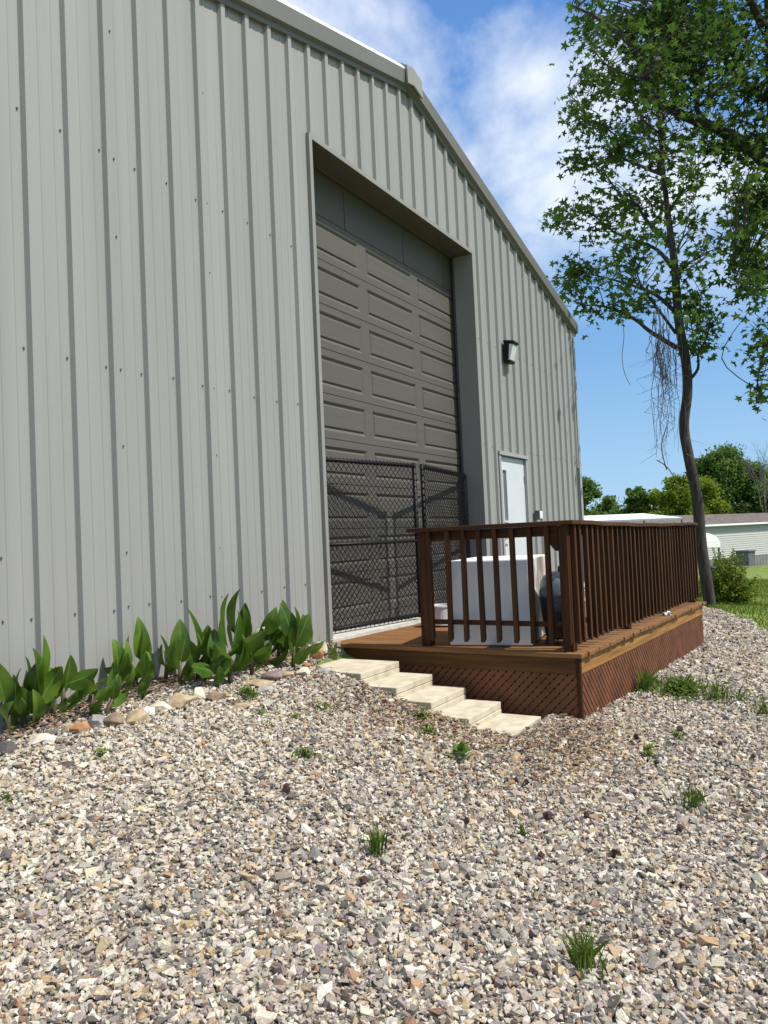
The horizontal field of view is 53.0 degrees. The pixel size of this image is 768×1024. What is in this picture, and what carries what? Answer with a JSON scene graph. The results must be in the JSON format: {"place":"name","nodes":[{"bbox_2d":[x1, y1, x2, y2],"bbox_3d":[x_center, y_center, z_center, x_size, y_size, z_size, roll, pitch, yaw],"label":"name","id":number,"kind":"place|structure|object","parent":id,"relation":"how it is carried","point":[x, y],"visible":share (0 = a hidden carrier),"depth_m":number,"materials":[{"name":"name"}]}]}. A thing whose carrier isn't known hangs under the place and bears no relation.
{"place":"outdoors","nodes":[
{"label":"outdoors","id":0,"kind":"place"},
{"bbox_2d":[0,586,767,1023],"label":"ground","id":1,"kind":"structure","parent":0,"point":[236,1003],"depth_m":3.33,"materials":[{"name":"gravel"}]},
{"bbox_2d":[0,792,16,804],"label":"weed patch","id":2,"kind":"object","parent":1,"relation":"on","point":[8,795],"visible":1,"depth_m":3.64,"materials":[{"name":"green plant"}]},
{"bbox_2d":[0,740,18,755],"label":"border stone","id":3,"kind":"object","parent":1,"relation":"on","point":[8,747],"visible":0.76,"depth_m":4.16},
{"bbox_2d":[0,664,21,731],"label":"canna plant","id":4,"kind":"object","parent":1,"relation":"on","point":[9,685],"visible":0.92,"depth_m":4.43,"materials":[{"name":"green plant"}]},
{"bbox_2d":[4,656,46,727],"bbox_3d":[-2.103,1.088,4.528,0.197,0.479,0.158,-3,-2,2],"label":"canna plant","id":5,"kind":"object","parent":1,"relation":"on","point":[17,714],"visible":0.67,"depth_m":4.50,"materials":[{"name":"green plant"}]},
{"bbox_2d":[10,635,62,728],"bbox_3d":[-2.037,1.028,4.534,0.174,0.591,0.288,-4,-2,31],"label":"canna plant","id":6,"kind":"object","parent":1,"relation":"on","point":[42,680],"visible":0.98,"depth_m":4.50,"materials":[{"name":"green plant"}]},
{"bbox_2d":[28,733,55,744],"bbox_3d":[-1.911,1.280,4.322,0.167,0.077,0.111,8,-12,-33],"label":"border stone","id":7,"kind":"object","parent":1,"relation":"on","point":[34,739],"visible":0.82,"depth_m":4.29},
{"bbox_2d":[47,667,66,717],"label":"canna plant","id":8,"kind":"object","parent":1,"relation":"on","point":[60,707],"visible":0.48,"depth_m":4.70,"materials":[{"name":"green plant"}]},
{"bbox_2d":[61,723,73,733],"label":"border stone","id":9,"kind":"object","parent":1,"relation":"on","point":[66,727],"visible":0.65,"depth_m":4.44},
{"bbox_2d":[48,655,97,714],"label":"canna plant","id":10,"kind":"object","parent":1,"relation":"on","point":[73,679],"visible":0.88,"depth_m":4.75,"materials":[{"name":"green plant"}]},
{"bbox_2d":[69,721,90,732],"bbox_3d":[-1.775,1.251,4.504,0.095,0.060,0.153,-4,-2,34],"label":"border stone","id":11,"kind":"object","parent":1,"relation":"on","point":[79,727],"visible":0.87,"depth_m":4.46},
{"bbox_2d":[88,714,104,728],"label":"border stone","id":12,"kind":"object","parent":1,"relation":"on","point":[95,719],"visible":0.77,"depth_m":4.52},
{"bbox_2d":[88,676,107,702],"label":"canna plant","id":13,"kind":"object","parent":1,"relation":"on","point":[97,684],"visible":0.34,"depth_m":4.93,"materials":[{"name":"green plant"}]},
{"bbox_2d":[84,678,115,716],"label":"canna plant","id":14,"kind":"object","parent":1,"relation":"on","point":[103,694],"visible":0.98,"depth_m":4.66,"materials":[{"name":"green plant"}]},
{"bbox_2d":[89,747,112,759],"bbox_3d":[-1.530,1.312,4.181,0.120,0.070,0.190,-4,-2,31],"label":"weed patch","id":15,"kind":"object","parent":1,"relation":"on","point":[101,752],"visible":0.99,"depth_m":4.17,"materials":[{"name":"green plant"}]},
{"bbox_2d":[89,668,128,715],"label":"canna plant","id":16,"kind":"object","parent":1,"relation":"on","point":[118,699],"visible":0.88,"depth_m":4.75,"materials":[{"name":"green plant"}]},
{"bbox_2d":[103,712,125,726],"bbox_3d":[-1.598,1.244,4.576,0.150,0.104,0.078,-2,-10,-44],"label":"border stone","id":17,"kind":"object","parent":1,"relation":"on","point":[115,718],"visible":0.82,"depth_m":4.55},
{"bbox_2d":[110,638,134,692],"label":"canna plant","id":18,"kind":"object","parent":1,"relation":"on","point":[122,662],"visible":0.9,"depth_m":5.11,"materials":[{"name":"green plant"}]},
{"bbox_2d":[104,616,151,688],"bbox_3d":[-1.731,0.994,5.216,0.328,0.557,0.093,-2,-2,-27],"label":"canna plant","id":19,"kind":"object","parent":1,"relation":"on","point":[142,645],"visible":0.52,"depth_m":5.26,"materials":[{"name":"green plant"}]},
{"bbox_2d":[126,708,148,724],"bbox_3d":[-1.492,1.243,4.669,0.130,0.098,0.161,-2,-2,-15],"label":"border stone","id":20,"kind":"object","parent":1,"relation":"on","point":[134,716],"visible":0.82,"depth_m":4.64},
{"bbox_2d":[137,652,154,699],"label":"canna plant","id":21,"kind":"object","parent":1,"relation":"on","point":[146,668],"visible":0.99,"depth_m":5.02,"materials":[{"name":"green plant"}]},
{"bbox_2d":[143,706,154,715],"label":"border stone","id":22,"kind":"object","parent":1,"relation":"on","point":[150,710],"visible":0.54,"depth_m":4.75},
{"bbox_2d":[150,701,172,712],"bbox_3d":[-1.405,1.230,4.847,0.124,0.078,0.104,-3,-2,-1],"label":"border stone","id":23,"kind":"object","parent":1,"relation":"on","point":[162,705],"visible":0.81,"depth_m":4.82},
{"bbox_2d":[158,635,175,681],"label":"canna plant","id":24,"kind":"object","parent":1,"relation":"on","point":[168,669],"visible":0.68,"depth_m":5.48,"materials":[{"name":"green plant"}]},
{"bbox_2d":[166,619,193,686],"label":"canna plant","id":25,"kind":"object","parent":1,"relation":"on","point":[178,651],"visible":0.95,"depth_m":5.38,"materials":[{"name":"green plant"}]},
{"bbox_2d":[167,693,194,708],"bbox_3d":[-1.325,1.226,4.997,0.267,0.113,0.133,-1,-3,-44],"label":"border stone","id":26,"kind":"object","parent":1,"relation":"on","point":[180,700],"visible":0.73,"depth_m":4.94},
{"bbox_2d":[191,687,204,697],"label":"border stone","id":27,"kind":"object","parent":1,"relation":"on","point":[198,691],"visible":0.48,"depth_m":5.13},
{"bbox_2d":[187,609,211,681],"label":"canna plant","id":28,"kind":"object","parent":1,"relation":"on","point":[195,652],"visible":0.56,"depth_m":5.54,"materials":[{"name":"green plant"}]},
{"bbox_2d":[197,633,212,680],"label":"canna plant","id":29,"kind":"object","parent":1,"relation":"on","point":[204,643],"visible":0.48,"depth_m":5.50,"materials":[{"name":"green plant"}]},
{"bbox_2d":[191,629,230,688],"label":"canna plant","id":30,"kind":"object","parent":1,"relation":"on","point":[203,670],"visible":0.92,"depth_m":5.38,"materials":[{"name":"green plant"}]},
{"bbox_2d":[205,692,225,702],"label":"border stone","id":31,"kind":"object","parent":1,"relation":"on","point":[213,696],"visible":0.8,"depth_m":5.11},
{"bbox_2d":[210,593,267,683],"bbox_3d":[-1.062,0.931,5.508,0.396,0.719,0.260,-1,-2,-30],"label":"canna plant","id":32,"kind":"object","parent":1,"relation":"on","point":[242,647],"visible":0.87,"depth_m":5.51,"materials":[{"name":"green plant"}]},
{"bbox_2d":[226,589,251,671],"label":"canna plant","id":33,"kind":"object","parent":1,"relation":"on","point":[244,612],"visible":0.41,"depth_m":5.90,"materials":[{"name":"green plant"}]},
{"bbox_2d":[231,703,250,710],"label":"border stone","id":34,"kind":"object","parent":1,"relation":"on","point":[241,706],"visible":0.88,"depth_m":5.05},
{"bbox_2d":[229,685,260,700],"bbox_3d":[-0.920,1.252,5.310,0.311,0.119,0.394,-4,-2,31],"label":"weed patch","id":35,"kind":"object","parent":1,"relation":"on","point":[248,690],"visible":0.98,"depth_m":5.30,"materials":[{"name":"green plant"}]},
{"bbox_2d":[244,679,274,687],"bbox_3d":[-0.912,1.248,5.606,0.134,0.052,0.228,-2,-5,40],"label":"border stone","id":36,"kind":"object","parent":1,"relation":"on","point":[256,683],"visible":0.88,"depth_m":5.57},
{"bbox_2d":[249,626,271,675],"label":"canna plant","id":37,"kind":"object","parent":1,"relation":"on","point":[261,653],"visible":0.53,"depth_m":5.80,"materials":[{"name":"green plant"}]},
{"bbox_2d":[258,685,274,693],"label":"border stone","id":38,"kind":"object","parent":1,"relation":"on","point":[263,688],"visible":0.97,"depth_m":5.46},
{"bbox_2d":[261,670,283,681],"bbox_3d":[-0.828,1.250,5.781,0.137,0.107,0.211,-11,-7,35],"label":"border stone","id":39,"kind":"object","parent":1,"relation":"on","point":[275,675],"visible":0.66,"depth_m":5.74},
{"bbox_2d":[259,607,287,666],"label":"canna plant","id":40,"kind":"object","parent":1,"relation":"on","point":[270,623],"visible":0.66,"depth_m":6.05,"materials":[{"name":"green plant"}]},
{"bbox_2d":[273,600,287,656],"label":"canna plant","id":41,"kind":"object","parent":1,"relation":"on","point":[282,642],"visible":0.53,"depth_m":6.13,"materials":[{"name":"green plant"}]},
{"bbox_2d":[282,783,290,792],"bbox_3d":[-0.518,1.458,4.067,0.047,0.048,0.046,-4,21,31],"label":"seed ball","id":42,"kind":"object","parent":1,"relation":"on","point":[286,788],"visible":1,"depth_m":4.05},
{"bbox_2d":[283,671,295,677],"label":"border stone","id":43,"kind":"object","parent":1,"relation":"on","point":[288,673],"visible":0.59,"depth_m":5.85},
{"bbox_2d":[279,603,312,668],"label":"canna plant","id":44,"kind":"object","parent":1,"relation":"on","point":[297,630],"visible":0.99,"depth_m":6.11,"materials":[{"name":"green plant"}]},
{"bbox_2d":[294,667,310,675],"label":"border stone","id":45,"kind":"object","parent":1,"relation":"on","point":[304,670],"visible":0.75,"depth_m":5.96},
{"bbox_2d":[289,746,321,761],"bbox_3d":[-0.463,1.427,4.531,0.228,0.092,0.260,-4,-2,31],"label":"weed patch","id":46,"kind":"object","parent":1,"relation":"on","point":[305,752],"visible":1,"depth_m":4.52,"materials":[{"name":"green plant"}]},
{"bbox_2d":[291,614,323,654],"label":"canna plant","id":47,"kind":"object","parent":1,"relation":"on","point":[316,647],"visible":0.38,"depth_m":6.63,"materials":[{"name":"green plant"}]},
{"bbox_2d":[309,649,323,659],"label":"border stone","id":48,"kind":"object","parent":1,"relation":"on","point":[319,654],"visible":0.34,"depth_m":6.78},
{"bbox_2d":[301,701,341,718],"bbox_3d":[-0.394,1.369,5.350,0.247,0.092,0.319,-3,-2,24],"label":"weed patch","id":49,"kind":"object","parent":1,"relation":"on","point":[324,705],"visible":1,"depth_m":5.37,"materials":[{"name":"green plant"}]},
{"bbox_2d":[316,642,327,653],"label":"border stone","id":50,"kind":"object","parent":1,"relation":"on","point":[324,648],"visible":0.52,"depth_m":6.90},
{"bbox_2d":[317,667,330,673],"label":"border stone","id":51,"kind":"object","parent":1,"relation":"on","point":[327,670],"visible":0.91,"depth_m":6.09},
{"bbox_2d":[0,641,666,826],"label":"leaf litter","id":52,"kind":"object","parent":1,"relation":"on","point":[404,713],"visible":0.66,"depth_m":5.30,"materials":[{"name":"plant"}]},
{"bbox_2d":[319,659,398,682],"bbox_3d":[-0.277,1.460,6.563,0.602,0.300,0.626,-4,-2,31],"label":"step","id":53,"kind":"object","parent":1,"relation":"on","point":[368,671],"visible":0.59,"depth_m":6.49,"materials":[{"name":"concrete"}]},
{"bbox_2d":[359,875,366,884],"bbox_3d":[-0.089,1.567,3.271,0.035,0.038,0.038,-2,-2,-25],"label":"seed ball","id":54,"kind":"object","parent":1,"relation":"on","point":[363,880],"visible":1,"depth_m":3.26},
{"bbox_2d":[359,815,388,856],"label":"grass tuft","id":55,"kind":"object","parent":1,"relation":"on","point":[374,842],"visible":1,"depth_m":3.55,"materials":[{"name":"green plant"}]},
{"bbox_2d":[368,672,432,698],"bbox_3d":[0.095,1.530,6.348,0.390,0.300,0.622,-4,-2,31],"label":"step","id":56,"kind":"object","parent":1,"relation":"on","point":[402,684],"visible":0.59,"depth_m":6.25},
{"bbox_2d":[408,707,434,722],"bbox_3d":[0.291,1.464,5.572,0.241,0.119,0.225,-4,-2,31],"label":"weed patch","id":57,"kind":"object","parent":1,"relation":"on","point":[425,712],"visible":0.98,"depth_m":5.55,"materials":[{"name":"green plant"}]},
{"bbox_2d":[416,724,437,734],"bbox_3d":[0.268,1.497,5.317,0.184,0.083,0.207,-1,-2,-29],"label":"weed patch","id":58,"kind":"object","parent":1,"relation":"on","point":[426,727],"visible":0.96,"depth_m":5.29,"materials":[{"name":"green plant"}]},
{"bbox_2d":[402,685,465,712],"bbox_3d":[0.364,1.605,6.182,0.374,0.300,0.627,-4,-2,31],"label":"step","id":59,"kind":"object","parent":1,"relation":"on","point":[437,698],"visible":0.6,"depth_m":6.10,"materials":[{"name":"concrete"}]},
{"bbox_2d":[445,740,476,760],"bbox_3d":[0.483,1.511,4.925,0.185,0.114,0.172,-1,-2,-32],"label":"weed patch","id":60,"kind":"object","parent":1,"relation":"on","point":[461,748],"visible":1,"depth_m":4.92,"materials":[{"name":"green plant"}]},
{"bbox_2d":[439,699,500,726],"bbox_3d":[0.629,1.685,6.022,0.382,0.300,0.628,-4,-2,31],"label":"step","id":61,"kind":"object","parent":1,"relation":"on","point":[480,712],"visible":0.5,"depth_m":5.97,"materials":[{"name":"concrete"}]},
{"bbox_2d":[476,713,540,736],"bbox_3d":[0.882,1.634,5.867,0.442,0.052,0.620,-4,-2,31],"label":"step","id":62,"kind":"object","parent":1,"relation":"on","point":[511,724],"visible":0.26,"depth_m":5.84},
{"bbox_2d":[334,520,705,719],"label":"deck","id":63,"kind":"structure","parent":1,"relation":"on","point":[639,578],"depth_m":6.61,"materials":[{"name":"brown wood"}]},
{"bbox_2d":[434,603,447,625],"bbox_3d":[0.617,1.115,8.362,0.316,0.213,0.316,-4,-2,31],"label":"bucket","id":64,"kind":"object","parent":63,"relation":"on","point":[440,611],"visible":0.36,"depth_m":8.23,"materials":[{"name":"white plastic"}]},
{"bbox_2d":[450,554,545,645],"bbox_3d":[1.093,0.787,7.128,0.715,0.730,1.150,-3,-2,20],"label":"foam block","id":65,"kind":"object","parent":63,"relation":"on","point":[506,593],"depth_m":6.60,"materials":[{"name":"plastic"}]},
{"bbox_2d":[539,566,584,644],"bbox_3d":[1.529,0.790,6.600,0.372,0.659,0.465,-4,-2,31],"label":"grill","id":66,"kind":"object","parent":63,"relation":"on","point":[556,599],"visible":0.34,"depth_m":6.44,"materials":[{"name":"black metal"}]},
{"bbox_2d":[514,819,529,837],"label":"grass tuft","id":67,"kind":"object","parent":1,"relation":"on","point":[522,829],"visible":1,"depth_m":3.84,"materials":[{"name":"green plant"}]},
{"bbox_2d":[543,810,552,819],"bbox_3d":[0.861,1.591,4.047,0.050,0.045,0.045,-4,-2,31],"label":"seed ball","id":68,"kind":"object","parent":1,"relation":"on","point":[547,815],"visible":1,"depth_m":4.03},
{"bbox_2d":[549,912,610,979],"bbox_3d":[0.695,1.526,2.711,0.269,0.155,0.195,-3,-2,9],"label":"grass tuft","id":69,"kind":"object","parent":1,"relation":"on","point":[582,953],"visible":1,"depth_m":2.69,"materials":[{"name":"green plant"}]},
{"bbox_2d":[611,848,621,857],"bbox_3d":[1.087,1.593,3.602,0.047,0.048,0.049,-47,-1,38],"label":"seed ball","id":70,"kind":"object","parent":1,"relation":"on","point":[615,852],"visible":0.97,"depth_m":3.59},
{"bbox_2d":[633,665,665,692],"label":"grass tuft","id":71,"kind":"object","parent":1,"relation":"on","point":[645,678],"visible":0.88,"depth_m":7.18,"materials":[{"name":"green plant"}]},
{"bbox_2d":[643,742,658,755],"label":"weed patch","id":72,"kind":"object","parent":1,"relation":"on","point":[647,748],"visible":1,"depth_m":5.09,"materials":[{"name":"green plant"}]},
{"bbox_2d":[672,726,684,739],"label":"weed patch","id":73,"kind":"object","parent":1,"relation":"on","point":[676,733],"visible":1,"depth_m":5.49,"materials":[{"name":"green plant"}]},
{"bbox_2d":[632,677,729,703],"bbox_3d":[2.750,1.619,7.208,1.110,0.168,1.007,-2,-2,-13],"label":"weed patch","id":74,"kind":"object","parent":1,"relation":"on","point":[681,684],"visible":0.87,"depth_m":7.07,"materials":[{"name":"green plant"}]},
{"bbox_2d":[655,780,709,810],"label":"grass tuft","id":75,"kind":"object","parent":1,"relation":"on","point":[699,796],"visible":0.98,"depth_m":4.25,"materials":[{"name":"green plant"}]},
{"bbox_2d":[638,667,747,698],"bbox_3d":[2.809,1.590,7.305,1.214,0.241,0.963,-3,-2,4],"label":"grass tuft","id":76,"kind":"object","parent":1,"relation":"on","point":[689,677],"visible":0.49,"depth_m":7.19,"materials":[{"name":"green plant"}]},
{"bbox_2d":[699,678,753,701],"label":"grass tuft","id":77,"kind":"object","parent":1,"relation":"on","point":[717,695],"visible":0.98,"depth_m":6.86,"materials":[{"name":"green plant"}]},
{"bbox_2d":[710,687,765,708],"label":"grass tuft","id":78,"kind":"object","parent":1,"relation":"on","point":[741,697],"visible":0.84,"depth_m":6.76,"materials":[{"name":"green plant"}]},
{"bbox_2d":[747,697,767,716],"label":"grass tuft","id":79,"kind":"object","parent":1,"relation":"on","point":[763,707],"visible":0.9,"depth_m":6.31,"materials":[{"name":"green plant"}]},
{"bbox_2d":[284,0,767,509],"label":"sky","id":80,"kind":"structure","parent":0,"point":[482,66],"materials":[{"name":"blue"}]},
{"bbox_2d":[314,565,767,665],"bbox_3d":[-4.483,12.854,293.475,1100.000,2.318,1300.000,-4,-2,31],"label":"lawn","id":81,"kind":"structure","parent":0,"point":[760,570],"depth_m":17.72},
{"bbox_2d":[0,0,584,733],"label":"metal building","id":82,"kind":"structure","parent":81,"relation":"on","point":[260,260],"depth_m":6.50,"materials":[{"name":"paint"}]},
{"bbox_2d":[326,456,420,631],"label":"chain link gate","id":83,"kind":"structure","parent":82,"relation":"attached to","point":[362,462],"depth_m":8.39,"materials":[{"name":"black metal"}]},
{"bbox_2d":[313,167,463,626],"bbox_3d":[0.053,-1.347,9.319,0.036,5.240,4.250,-4,-2,31],"label":"overhead door","id":84,"kind":"structure","parent":82,"relation":"in","point":[386,309],"depth_m":9.16,"materials":[{"name":"metal"}]},
{"bbox_2d":[419,464,470,603],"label":"chain link gate","id":85,"kind":"structure","parent":82,"relation":"attached to","point":[424,502],"depth_m":9.64,"materials":[{"name":"black metal"}]},
{"bbox_2d":[503,340,517,364],"bbox_3d":[1.941,-2.443,11.743,0.170,0.354,0.206,-4,-2,31],"label":"wall light","id":86,"kind":"object","parent":82,"relation":"attached to","point":[510,347],"visible":1,"depth_m":11.68,"materials":[{"name":"black plastic"}]},
{"bbox_2d":[498,450,530,555],"bbox_3d":[2.008,0.318,11.754,0.138,2.425,1.200,-4,-2,31],"label":"entry door","id":87,"kind":"structure","parent":82,"relation":"in","point":[513,472],"depth_m":11.82,"materials":[{"name":"metal"}]},
{"bbox_2d":[535,510,542,519],"bbox_3d":[2.516,0.049,12.501,0.098,0.150,0.140,-4,-2,31],"label":"outlet box","id":88,"kind":"object","parent":82,"relation":"attached to","point":[538,514],"visible":1,"depth_m":12.45,"materials":[{"name":"white metal"}]},
{"bbox_2d":[319,636,342,660],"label":"grass tuft","id":89,"kind":"object","parent":81,"relation":"on","point":[333,652],"visible":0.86,"depth_m":6.98,"materials":[{"name":"green plant"}]},
{"bbox_2d":[582,476,611,515],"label":"leafy tree","id":90,"kind":"object","parent":81,"relation":"on","point":[591,492],"visible":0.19,"depth_m":77.05,"materials":[{"name":"green plant"}]},
{"bbox_2d":[594,495,618,514],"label":"leafy tree","id":91,"kind":"object","parent":81,"relation":"on","point":[607,505],"visible":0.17,"depth_m":79.39,"materials":[{"name":"green plant"}]},
{"bbox_2d":[584,513,682,522],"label":"carport","id":92,"kind":"object","parent":81,"relation":"on","point":[643,517],"visible":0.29,"depth_m":44.82,"materials":[{"name":"white metal"}]},
{"bbox_2d":[537,27,734,606],"bbox_3d":[4.857,-4.284,16.055,4.521,12.916,4.983,-4,-2,31],"label":"sweetgum tree","id":93,"kind":"object","parent":81,"relation":"on","point":[659,156],"visible":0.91,"depth_m":15.44,"materials":[{"name":"green plant"}]},
{"bbox_2d":[622,304,699,489],"bbox_3d":[5.524,-2.264,15.059,1.253,3.694,2.048,-4,-2,31],"label":"hanging vine","id":94,"kind":"object","parent":93,"relation":"hanging from","point":[662,376],"visible":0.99,"depth_m":15.01,"materials":[{"name":"plant"}]},
{"bbox_2d":[617,486,654,513],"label":"leafy tree","id":95,"kind":"object","parent":81,"relation":"on","point":[636,496],"visible":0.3,"depth_m":73.50,"materials":[{"name":"green plant"}]},
{"bbox_2d":[639,488,661,513],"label":"leafy tree","id":96,"kind":"object","parent":81,"relation":"on","point":[652,494],"visible":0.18,"depth_m":72.99,"materials":[{"name":"green plant"}]},
{"bbox_2d":[547,0,767,420],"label":"shade tree","id":97,"kind":"object","parent":81,"relation":"on","point":[715,42],"visible":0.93,"depth_m":15.60,"materials":[{"name":"green plant"}]},
{"bbox_2d":[585,495,735,510],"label":"woods","id":98,"kind":"object","parent":81,"relation":"on","point":[615,507],"visible":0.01,"depth_m":90.18,"materials":[{"name":"green plant"}]},
{"bbox_2d":[649,472,692,515],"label":"leafy tree","id":99,"kind":"object","parent":81,"relation":"on","point":[672,500],"visible":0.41,"depth_m":69.13,"materials":[{"name":"green plant"}]},
{"bbox_2d":[619,513,767,571],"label":"mobile home","id":100,"kind":"object","parent":81,"relation":"on","point":[744,531],"visible":0.07,"depth_m":53.96,"materials":[{"name":"grey"}]},
{"bbox_2d":[683,454,709,478],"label":"leafy tree","id":101,"kind":"object","parent":81,"relation":"on","point":[697,461],"visible":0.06,"depth_m":85.44,"materials":[{"name":"green plant"}]},
{"bbox_2d":[686,475,732,514],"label":"leafy tree","id":102,"kind":"object","parent":81,"relation":"on","point":[708,487],"visible":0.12,"depth_m":70.49,"materials":[{"name":"green plant"}]},
{"bbox_2d":[706,533,719,560],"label":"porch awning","id":103,"kind":"object","parent":81,"relation":"on","point":[713,541],"visible":0.23,"depth_m":46.52,"materials":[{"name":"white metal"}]},
{"bbox_2d":[697,442,757,513],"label":"leafy tree","id":104,"kind":"object","parent":81,"relation":"on","point":[721,464],"visible":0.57,"depth_m":82.12,"materials":[{"name":"green plant"}]},
{"bbox_2d":[698,548,761,603],"bbox_3d":[7.195,1.353,16.206,1.291,1.183,1.288,-2,-2,-24],"label":"round bush","id":105,"kind":"object","parent":81,"relation":"on","point":[733,586],"visible":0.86,"depth_m":15.96,"materials":[{"name":"green plant"}]},
{"bbox_2d":[735,550,755,565],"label":"utility cabinet","id":106,"kind":"object","parent":81,"relation":"on","point":[749,558],"visible":0.84,"depth_m":47.00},
{"bbox_2d":[727,458,767,512],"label":"leafy tree","id":107,"kind":"object","parent":81,"relation":"on","point":[752,495],"visible":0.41,"depth_m":81.27,"materials":[{"name":"green plant"}]},
{"bbox_2d":[735,441,767,512],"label":"bare tree","id":108,"kind":"object","parent":81,"relation":"on","point":[764,489],"visible":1,"depth_m":76.52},
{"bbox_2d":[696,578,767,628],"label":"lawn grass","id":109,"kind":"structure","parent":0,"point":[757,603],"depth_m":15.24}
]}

